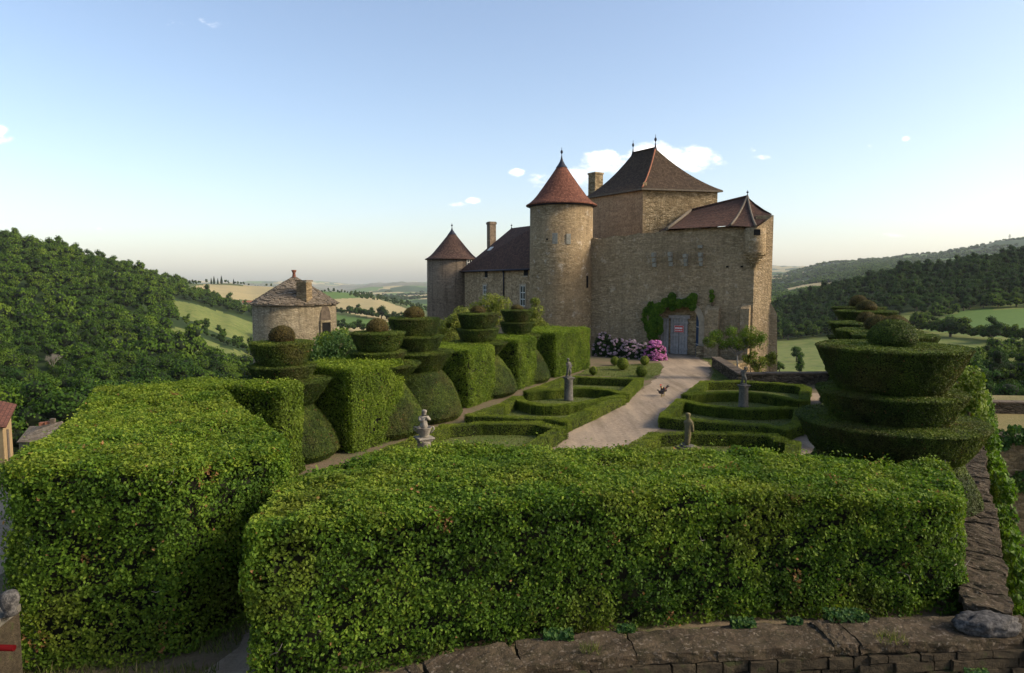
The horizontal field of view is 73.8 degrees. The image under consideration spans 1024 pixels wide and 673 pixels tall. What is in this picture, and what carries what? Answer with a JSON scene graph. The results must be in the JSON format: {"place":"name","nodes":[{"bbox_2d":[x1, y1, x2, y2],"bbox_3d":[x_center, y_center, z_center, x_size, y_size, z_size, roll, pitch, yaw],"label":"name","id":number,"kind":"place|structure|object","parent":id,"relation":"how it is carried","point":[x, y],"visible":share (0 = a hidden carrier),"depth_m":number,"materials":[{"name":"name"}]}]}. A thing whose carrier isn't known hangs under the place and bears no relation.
{"place":"outdoors","nodes":[
{"label":"outdoors","id":0,"kind":"place"},
{"bbox_2d":[0,490,32,573],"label":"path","id":1,"kind":"structure","parent":0,"point":[2,525],"depth_m":15.75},
{"bbox_2d":[202,625,340,672],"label":"hedge path","id":2,"kind":"structure","parent":0,"point":[235,661],"depth_m":10.19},
{"bbox_2d":[0,334,963,672],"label":"garden ground","id":3,"kind":"structure","parent":0,"point":[198,658],"depth_m":11.36,"materials":[{"name":"soil"}]},
{"bbox_2d":[0,589,22,672],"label":"stone pier","id":4,"kind":"structure","parent":3,"relation":"on","point":[10,632],"depth_m":9.16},
{"bbox_2d":[24,608,250,672],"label":"verge grass","id":5,"kind":"structure","parent":3,"relation":"on","point":[243,628],"depth_m":10.05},
{"bbox_2d":[0,377,291,672],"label":"hornbeam hedge","id":6,"kind":"object","parent":3,"relation":"on","point":[133,509],"visible":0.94,"depth_m":10.32,"materials":[{"name":"green plant"}]},
{"bbox_2d":[175,371,305,480],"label":"hedge block","id":7,"kind":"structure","parent":3,"relation":"on","point":[278,404],"depth_m":19.57,"materials":[{"name":"green plant"}]},
{"bbox_2d":[235,325,340,463],"bbox_3d":[-7.403,1.752,22.071,3.591,4.262,3.554,0,5,0],"label":"yew topiary","id":8,"kind":"object","parent":3,"relation":"on","point":[284,351],"visible":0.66,"depth_m":21.43,"materials":[{"name":"plant"}]},
{"bbox_2d":[248,270,341,362],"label":"dovecote","id":9,"kind":"structure","parent":3,"relation":"on","point":[304,309],"depth_m":55.30,"materials":[{"name":"stone"}]},
{"bbox_2d":[308,329,355,360],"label":"lilac bush","id":10,"kind":"object","parent":3,"relation":"on","point":[333,349],"visible":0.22,"depth_m":35.73,"materials":[{"name":"green plant"}]},
{"bbox_2d":[313,352,404,453],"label":"hedge block","id":11,"kind":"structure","parent":3,"relation":"on","point":[354,402],"depth_m":22.82,"materials":[{"name":"green plant"}]},
{"bbox_2d":[348,318,421,440],"bbox_3d":[-4.966,1.460,25.397,3.466,4.311,3.450,0,5,0],"label":"yew topiary","id":12,"kind":"object","parent":3,"relation":"on","point":[376,338],"visible":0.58,"depth_m":24.64,"materials":[{"name":"plant"}]},
{"bbox_2d":[413,409,434,447],"bbox_3d":[-2.525,3.088,19.622,0.545,2.006,0.488,-3,5,-29],"label":"putto statue","id":13,"kind":"object","parent":3,"relation":"on","point":[423,437],"visible":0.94,"depth_m":19.48,"materials":[{"name":"stone"}]},
{"bbox_2d":[387,306,462,423],"bbox_3d":[-4.020,1.046,28.176,3.985,4.647,3.963,0,5,0],"label":"yew topiary","id":14,"kind":"object","parent":3,"relation":"on","point":[429,384],"visible":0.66,"depth_m":27.20,"materials":[{"name":"plant"}]},
{"bbox_2d":[437,313,460,343],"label":"fruit tree","id":15,"kind":"object","parent":3,"relation":"on","point":[451,334],"visible":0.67,"depth_m":45.65,"materials":[{"name":"green plant"}]},
{"bbox_2d":[425,225,475,331],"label":"round tower","id":16,"kind":"structure","parent":3,"relation":"on","point":[450,257],"depth_m":71.42,"materials":[{"name":"stone"}]},
{"bbox_2d":[363,420,568,456],"bbox_3d":[-1.155,3.580,22.816,4.598,0.502,6.923,2,5,24],"label":"box hedge","id":17,"kind":"object","parent":3,"relation":"on","point":[552,434],"visible":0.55,"depth_m":24.82,"materials":[{"name":"green plant"}]},
{"bbox_2d":[439,338,495,407],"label":"hedge block","id":18,"kind":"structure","parent":3,"relation":"on","point":[467,369],"depth_m":30.73,"materials":[{"name":"green plant"}]},
{"bbox_2d":[449,306,517,398],"bbox_3d":[-1.699,0.667,34.069,4.024,4.449,4.049,0,5,0],"label":"yew topiary","id":19,"kind":"object","parent":3,"relation":"on","point":[477,325],"visible":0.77,"depth_m":33.24,"materials":[{"name":"plant"}]},
{"bbox_2d":[469,292,512,327],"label":"fruit tree","id":20,"kind":"object","parent":3,"relation":"on","point":[495,304],"visible":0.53,"depth_m":48.67,"materials":[{"name":"green plant"}]},
{"bbox_2d":[459,221,529,333],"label":"castle wing","id":21,"kind":"structure","parent":3,"relation":"on","point":[500,266],"depth_m":63.84,"materials":[{"name":"stone"}]},
{"bbox_2d":[496,331,537,389],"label":"hedge block","id":22,"kind":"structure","parent":3,"relation":"on","point":[517,354],"depth_m":35.66,"materials":[{"name":"green plant"}]},
{"bbox_2d":[498,304,550,383],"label":"yew topiary","id":23,"kind":"object","parent":3,"relation":"on","point":[516,317],"visible":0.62,"depth_m":37.82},
{"bbox_2d":[529,297,547,327],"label":"fruit tree","id":24,"kind":"object","parent":3,"relation":"on","point":[536,319],"visible":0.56,"depth_m":49.73,"materials":[{"name":"green plant"}]},
{"bbox_2d":[464,394,625,431],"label":"box hedge","id":25,"kind":"object","parent":3,"relation":"on","point":[500,411],"visible":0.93,"depth_m":27.02,"materials":[{"name":"green plant"}]},
{"bbox_2d":[530,324,590,376],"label":"hedge block","id":26,"kind":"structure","parent":3,"relation":"on","point":[557,347],"depth_m":40.93,"materials":[{"name":"green plant"}]},
{"bbox_2d":[526,149,596,350],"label":"round tower","id":27,"kind":"structure","parent":3,"relation":"on","point":[561,205],"depth_m":53.71,"materials":[{"name":"stone"}]},
{"bbox_2d":[592,332,611,356],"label":"hydrangea","id":28,"kind":"object","parent":3,"relation":"on","point":[602,343],"visible":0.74,"depth_m":50.99,"materials":[{"name":"pink plant"}]},
{"bbox_2d":[237,428,969,672],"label":"hornbeam hedge","id":29,"kind":"object","parent":3,"relation":"on","point":[377,555],"visible":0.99,"depth_m":11.13,"materials":[{"name":"green plant"}]},
{"bbox_2d":[605,338,624,357],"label":"hydrangea","id":30,"kind":"object","parent":3,"relation":"on","point":[614,349],"visible":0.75,"depth_m":50.21,"materials":[{"name":"pink plant"}]},
{"bbox_2d":[579,363,661,379],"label":"shrubs","id":31,"kind":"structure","parent":3,"relation":"on","point":[648,374],"depth_m":42.62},
{"bbox_2d":[445,357,798,457],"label":"lawn grass","id":32,"kind":"structure","parent":3,"relation":"on","point":[635,367],"depth_m":33.12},
{"bbox_2d":[619,339,638,358],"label":"hydrangea","id":33,"kind":"object","parent":3,"relation":"on","point":[629,349],"visible":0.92,"depth_m":49.57,"materials":[{"name":"pink plant"}]},
{"bbox_2d":[587,134,722,237],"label":"castle keep","id":34,"kind":"structure","parent":3,"relation":"on","point":[652,190],"depth_m":58.76,"materials":[{"name":"tile"}]},
{"bbox_2d":[643,340,667,360],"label":"hydrangea","id":35,"kind":"object","parent":3,"relation":"on","point":[655,350],"visible":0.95,"depth_m":48.37,"materials":[{"name":"pink plant"}]},
{"bbox_2d":[591,215,776,371],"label":"curtain wall","id":36,"kind":"structure","parent":3,"relation":"on","point":[632,276],"depth_m":50.91,"materials":[{"name":"stone"}]},
{"bbox_2d":[641,292,697,339],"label":"climbing vine","id":37,"kind":"object","parent":36,"relation":"attached to","point":[653,327],"visible":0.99,"depth_m":51.77,"materials":[{"name":"green plant"}]},
{"bbox_2d":[669,315,689,353],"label":"double door","id":38,"kind":"structure","parent":36,"relation":"in","point":[678,341],"depth_m":52.17,"materials":[{"name":"grey wood"}]},
{"bbox_2d":[659,190,771,231],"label":"roof","id":39,"kind":"structure","parent":36,"relation":"on","point":[738,212],"depth_m":51.50,"materials":[{"name":"brown tile"}]},
{"bbox_2d":[675,413,700,449],"bbox_3d":[5.244,3.147,20.329,0.561,1.772,0.561,-3,5,-29],"label":"draped statue","id":40,"kind":"object","parent":3,"relation":"on","point":[689,425],"visible":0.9,"depth_m":20.22,"materials":[{"name":"stone"}]},
{"bbox_2d":[392,614,1023,672],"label":"parapet wall","id":41,"kind":"structure","parent":3,"relation":"on","point":[936,644],"depth_m":9.77,"materials":[{"name":"stone"}]},
{"bbox_2d":[542,627,574,641],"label":"ivy tuft","id":42,"kind":"object","parent":41,"relation":"on","point":[561,634],"visible":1,"depth_m":9.88,"materials":[{"name":"green plant"}]},
{"bbox_2d":[729,615,756,628],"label":"ivy tuft","id":43,"kind":"object","parent":41,"relation":"on","point":[741,622],"visible":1,"depth_m":10.28,"materials":[{"name":"green plant"}]},
{"bbox_2d":[579,628,908,654],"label":"dry tufts","id":44,"kind":"object","parent":41,"relation":"on","point":[597,646],"visible":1,"depth_m":9.77,"materials":[{"name":"green plant"}]},
{"bbox_2d":[821,607,869,623],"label":"ivy tuft","id":45,"kind":"object","parent":41,"relation":"on","point":[846,614],"visible":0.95,"depth_m":10.43,"materials":[{"name":"green plant"}]},
{"bbox_2d":[951,610,1021,637],"bbox_3d":[7.056,4.237,10.149,1.024,0.279,0.504,0,5,0],"label":"loose boulder","id":46,"kind":"object","parent":41,"relation":"on","point":[987,623],"visible":1,"depth_m":10.00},
{"bbox_2d":[659,445,770,460],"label":"parterre lawn","id":47,"kind":"structure","parent":3,"relation":"on","point":[713,447],"depth_m":23.14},
{"bbox_2d":[627,430,801,454],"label":"box hedge","id":48,"kind":"object","parent":47,"relation":"on","point":[706,438],"visible":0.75,"depth_m":23.35,"materials":[{"name":"green plant"}]},
{"bbox_2d":[704,358,729,380],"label":"gate side lawn","id":49,"kind":"structure","parent":3,"relation":"on","point":[718,375],"depth_m":40.83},
{"bbox_2d":[702,325,767,367],"bbox_3d":[12.823,0.911,39.326,3.787,3.195,1.196,0,5,0],"label":"garden tree","id":50,"kind":"object","parent":49,"relation":"on","point":[752,339],"visible":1,"depth_m":39.14,"materials":[{"name":"green plant"}]},
{"bbox_2d":[657,398,805,439],"bbox_3d":[8.766,3.226,27.108,5.504,0.503,4.901,2,5,26],"label":"box hedge","id":51,"kind":"object","parent":3,"relation":"on","point":[669,417],"visible":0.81,"depth_m":25.41,"materials":[{"name":"green plant"}]},
{"bbox_2d":[711,357,828,384],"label":"garden wall","id":52,"kind":"structure","parent":3,"relation":"on","point":[727,369],"depth_m":37.15,"materials":[{"name":"stone"}]},
{"bbox_2d":[824,295,886,368],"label":"yew topiary","id":53,"kind":"object","parent":3,"relation":"on","point":[854,300],"visible":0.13,"depth_m":40.97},
{"bbox_2d":[828,300,898,379],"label":"yew topiary","id":54,"kind":"object","parent":3,"relation":"on","point":[860,306],"visible":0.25,"depth_m":35.78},
{"bbox_2d":[795,319,994,517],"bbox_3d":[9.280,1.950,16.815,4.292,4.784,4.316,0,5,0],"label":"yew topiary","id":55,"kind":"object","parent":3,"relation":"on","point":[891,393],"visible":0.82,"depth_m":15.59,"materials":[{"name":"plant"}]},
{"bbox_2d":[958,377,1013,615],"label":"terrace wall","id":56,"kind":"structure","parent":3,"relation":"on","point":[985,588],"depth_m":12.84,"materials":[{"name":"stone"}]},
{"bbox_2d":[952,365,989,420],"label":"ivy clump","id":57,"kind":"object","parent":56,"relation":"on","point":[973,384],"visible":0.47,"depth_m":23.47,"materials":[{"name":"green plant"}]},
{"bbox_2d":[984,392,1023,616],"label":"ivy","id":58,"kind":"object","parent":56,"relation":"attached to","point":[1002,491],"visible":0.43,"depth_m":17.92,"materials":[{"name":"green plant"}]},
{"bbox_2d":[440,435,540,447],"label":"parterre lawn","id":59,"kind":"structure","parent":0,"point":[484,438],"depth_m":24.44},
{"bbox_2d":[0,239,1023,609],"bbox_3d":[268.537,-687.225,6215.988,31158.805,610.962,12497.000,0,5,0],"label":"hills","id":60,"kind":"structure","parent":0,"point":[234,321],"depth_m":539.03,"materials":[{"name":"green plant"}]},
{"bbox_2d":[0,401,16,463],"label":"house","id":61,"kind":"structure","parent":60,"relation":"on","point":[7,409],"depth_m":33.03,"materials":[{"name":"paint"}]},
{"bbox_2d":[0,383,23,435],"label":"broadleaf tree","id":62,"kind":"object","parent":60,"relation":"on","point":[8,395],"visible":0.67,"depth_m":98.20,"materials":[{"name":"green plant"}]},
{"bbox_2d":[0,350,24,369],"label":"broadleaf tree","id":63,"kind":"object","parent":60,"relation":"on","point":[11,357],"visible":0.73,"depth_m":220.78,"materials":[{"name":"green plant"}]},
{"bbox_2d":[0,364,26,383],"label":"broadleaf tree","id":64,"kind":"object","parent":60,"relation":"on","point":[7,372],"visible":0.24,"depth_m":164.90,"materials":[{"name":"green plant"}]},
{"bbox_2d":[3,334,41,351],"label":"broadleaf tree","id":65,"kind":"object","parent":60,"relation":"on","point":[26,340],"visible":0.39,"depth_m":246.04,"materials":[{"name":"green plant"}]},
{"bbox_2d":[16,354,39,381],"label":"broadleaf tree","id":66,"kind":"object","parent":60,"relation":"on","point":[30,369],"visible":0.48,"depth_m":193.10,"materials":[{"name":"green plant"}]},
{"bbox_2d":[11,376,54,447],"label":"broadleaf tree","id":67,"kind":"object","parent":60,"relation":"on","point":[26,415],"visible":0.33,"depth_m":111.70,"materials":[{"name":"green plant"}]},
{"bbox_2d":[17,418,62,460],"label":"cottage","id":68,"kind":"structure","parent":60,"relation":"on","point":[32,433],"depth_m":79.38,"materials":[{"name":"stone"}]},
{"bbox_2d":[28,387,91,422],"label":"broadleaf tree","id":69,"kind":"object","parent":60,"relation":"on","point":[62,406],"visible":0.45,"depth_m":100.49,"materials":[{"name":"green plant"}]},
{"bbox_2d":[57,363,79,389],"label":"broadleaf tree","id":70,"kind":"object","parent":60,"relation":"on","point":[66,372],"visible":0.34,"depth_m":182.95,"materials":[{"name":"green plant"}]},
{"bbox_2d":[66,374,100,391],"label":"broadleaf tree","id":71,"kind":"object","parent":60,"relation":"on","point":[81,381],"visible":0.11,"depth_m":135.82,"materials":[{"name":"green plant"}]},
{"bbox_2d":[67,347,102,369],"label":"broadleaf tree","id":72,"kind":"object","parent":60,"relation":"on","point":[78,361],"visible":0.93,"depth_m":226.01,"materials":[{"name":"green plant"}]},
{"bbox_2d":[68,341,106,362],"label":"broadleaf tree","id":73,"kind":"object","parent":60,"relation":"on","point":[77,345],"visible":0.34,"depth_m":244.17,"materials":[{"name":"green plant"}]},
{"bbox_2d":[67,364,119,387],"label":"broadleaf tree","id":74,"kind":"object","parent":60,"relation":"on","point":[102,373],"visible":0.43,"depth_m":180.31,"materials":[{"name":"green plant"}]},
{"bbox_2d":[114,350,137,381],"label":"broadleaf tree","id":75,"kind":"object","parent":60,"relation":"on","point":[130,358],"visible":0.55,"depth_m":215.90,"materials":[{"name":"green plant"}]},
{"bbox_2d":[0,227,252,385],"bbox_3d":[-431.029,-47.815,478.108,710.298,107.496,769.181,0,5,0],"label":"hillside wood","id":76,"kind":"object","parent":60,"relation":"on","point":[154,290],"visible":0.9,"depth_m":376.27,"materials":[{"name":"green plant"}]},
{"bbox_2d":[123,355,164,380],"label":"broadleaf tree","id":77,"kind":"object","parent":60,"relation":"on","point":[141,362],"visible":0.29,"depth_m":198.04,"materials":[{"name":"green plant"}]},
{"bbox_2d":[133,364,158,383],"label":"broadleaf tree","id":78,"kind":"object","parent":60,"relation":"on","point":[147,374],"visible":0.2,"depth_m":155.82,"materials":[{"name":"green plant"}]},
{"bbox_2d":[153,355,174,379],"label":"broadleaf tree","id":79,"kind":"object","parent":60,"relation":"on","point":[166,362],"visible":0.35,"depth_m":206.94,"materials":[{"name":"green plant"}]},
{"bbox_2d":[167,363,206,383],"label":"broadleaf tree","id":80,"kind":"object","parent":60,"relation":"on","point":[179,371],"visible":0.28,"depth_m":176.38,"materials":[{"name":"green plant"}]},
{"bbox_2d":[188,279,426,354],"bbox_3d":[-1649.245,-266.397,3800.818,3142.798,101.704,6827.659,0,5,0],"label":"hedgerows","id":81,"kind":"object","parent":60,"relation":"on","point":[358,309],"visible":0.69,"depth_m":721.74,"materials":[{"name":"green plant"}]},
{"bbox_2d":[326,290,426,299],"bbox_3d":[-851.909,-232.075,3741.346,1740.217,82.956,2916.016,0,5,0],"label":"distant wood","id":82,"kind":"object","parent":60,"relation":"on","point":[402,296],"visible":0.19,"depth_m":3227.80,"materials":[{"name":"green plant"}]},
{"bbox_2d":[771,245,1023,387],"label":"hillside wood","id":83,"kind":"object","parent":60,"relation":"on","point":[922,280],"visible":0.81,"depth_m":511.18,"materials":[{"name":"green plant"}]},
{"bbox_2d":[771,237,1023,301],"bbox_3d":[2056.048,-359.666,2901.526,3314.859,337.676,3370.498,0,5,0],"label":"distant wood","id":84,"kind":"object","parent":60,"relation":"on","point":[857,267],"visible":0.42,"depth_m":3013.71,"materials":[{"name":"green plant"}]},
{"bbox_2d":[777,293,1023,385],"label":"hedgerows","id":85,"kind":"object","parent":60,"relation":"on","point":[921,321],"visible":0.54,"depth_m":298.44,"materials":[{"name":"green plant"}]},
{"bbox_2d":[935,317,958,336],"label":"broadleaf tree","id":86,"kind":"object","parent":60,"relation":"on","point":[949,324],"visible":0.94,"depth_m":304.67,"materials":[{"name":"green plant"}]},
{"bbox_2d":[973,364,1002,394],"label":"broadleaf tree","id":87,"kind":"object","parent":60,"relation":"on","point":[996,374],"visible":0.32,"depth_m":117.20,"materials":[{"name":"green plant"}]},
{"bbox_2d":[977,315,1004,338],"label":"broadleaf tree","id":88,"kind":"object","parent":60,"relation":"on","point":[994,330],"visible":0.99,"depth_m":276.49,"materials":[{"name":"green plant"}]},
{"bbox_2d":[982,347,1007,394],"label":"broadleaf tree","id":89,"kind":"object","parent":60,"relation":"on","point":[996,361],"visible":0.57,"depth_m":145.73,"materials":[{"name":"green plant"}]},
{"bbox_2d":[991,380,1023,395],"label":"broadleaf tree","id":90,"kind":"object","parent":60,"relation":"on","point":[1009,388],"visible":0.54,"depth_m":111.08,"materials":[{"name":"green plant"}]},
{"bbox_2d":[0,0,1023,283],"label":"sky","id":91,"kind":"structure","parent":0,"point":[338,141],"materials":[{"name":"blue"}]},
{"bbox_2d":[507,385,623,417],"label":"parterre lawn","id":92,"kind":"structure","parent":0,"point":[580,398],"depth_m":32.36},
{"bbox_2d":[562,358,574,400],"bbox_3d":[2.682,2.028,32.305,0.458,2.026,0.458,-2,5,-26],"label":"cherub statue","id":93,"kind":"object","parent":92,"relation":"on","point":[568,388],"visible":1,"depth_m":32.18,"materials":[{"name":"stone"}]},
{"bbox_2d":[511,394,626,415],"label":"box hedge","id":94,"kind":"object","parent":92,"relation":"on","point":[523,404],"visible":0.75,"depth_m":29.05,"materials":[{"name":"green plant"}]},
{"bbox_2d":[522,387,629,401],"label":"box hedge","id":95,"kind":"object","parent":92,"relation":"on","point":[557,393],"visible":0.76,"depth_m":32.81,"materials":[{"name":"green plant"}]},
{"bbox_2d":[523,375,643,402],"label":"box hedge","id":96,"kind":"object","parent":92,"relation":"on","point":[633,386],"visible":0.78,"depth_m":36.51,"materials":[{"name":"green plant"}]},
{"bbox_2d":[552,354,710,449],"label":"gravel path","id":97,"kind":"structure","parent":0,"point":[635,417],"depth_m":29.86,"materials":[{"name":"gravel"}]},
{"bbox_2d":[680,390,798,425],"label":"parterre lawn","id":98,"kind":"structure","parent":0,"point":[782,421],"depth_m":28.99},
{"bbox_2d":[674,398,793,419],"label":"box hedge","id":99,"kind":"object","parent":98,"relation":"on","point":[751,413],"visible":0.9,"depth_m":28.07,"materials":[{"name":"green plant"}]},
{"bbox_2d":[737,366,750,407],"bbox_3d":[10.409,2.246,30.644,0.458,1.864,0.458,-2,5,-26],"label":"cherub statue","id":100,"kind":"object","parent":98,"relation":"on","point":[743,394],"visible":1,"depth_m":30.53,"materials":[{"name":"stone"}]},
{"bbox_2d":[680,391,809,407],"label":"box hedge","id":101,"kind":"object","parent":98,"relation":"on","point":[732,396],"visible":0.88,"depth_m":31.60,"materials":[{"name":"green plant"}]},
{"bbox_2d":[681,380,812,404],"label":"box hedge","id":102,"kind":"object","parent":98,"relation":"on","point":[802,391],"visible":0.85,"depth_m":34.86,"materials":[{"name":"green plant"}]},
{"bbox_2d":[792,393,820,454],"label":"side path","id":103,"kind":"structure","parent":0,"point":[808,446],"depth_m":24.29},
{"bbox_2d":[985,395,1023,430],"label":"terrace","id":104,"kind":"structure","parent":0,"point":[1004,421],"depth_m":34.86,"materials":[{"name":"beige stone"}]},
{"bbox_2d":[990,400,1023,413],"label":"field wall","id":105,"kind":"structure","parent":104,"relation":"on","point":[1009,406],"depth_m":35.80,"materials":[{"name":"stone"}]},
{"bbox_2d":[999,433,1023,547],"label":"rampart","id":106,"kind":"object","parent":104,"relation":"on","point":[1013,456],"visible":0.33,"depth_m":29.96,"materials":[{"name":"stone"}]},
{"bbox_2d":[995,424,1023,493],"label":"ivy","id":107,"kind":"object","parent":106,"relation":"attached to","point":[1011,438],"visible":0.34,"depth_m":29.66,"materials":[{"name":"green plant"}]},
{"label":"cypress strip","id":108,"kind":"structure","parent":0,"visible":0},
{"bbox_2d":[819,311,874,402],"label":"yew topiary","id":109,"kind":"object","parent":108,"relation":"on","point":[861,318],"visible":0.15,"depth_m":30.08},
{"bbox_2d":[825,314,923,369],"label":"yew topiary","id":110,"kind":"object","parent":108,"relation":"on","point":[868,323],"visible":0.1,"depth_m":26.11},
{"bbox_2d":[850,315,952,387],"bbox_3d":[13.134,1.504,23.591,3.692,4.534,3.685,0,5,0],"label":"yew topiary","id":111,"kind":"object","parent":108,"relation":"on","point":[931,338],"visible":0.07,"depth_m":23.18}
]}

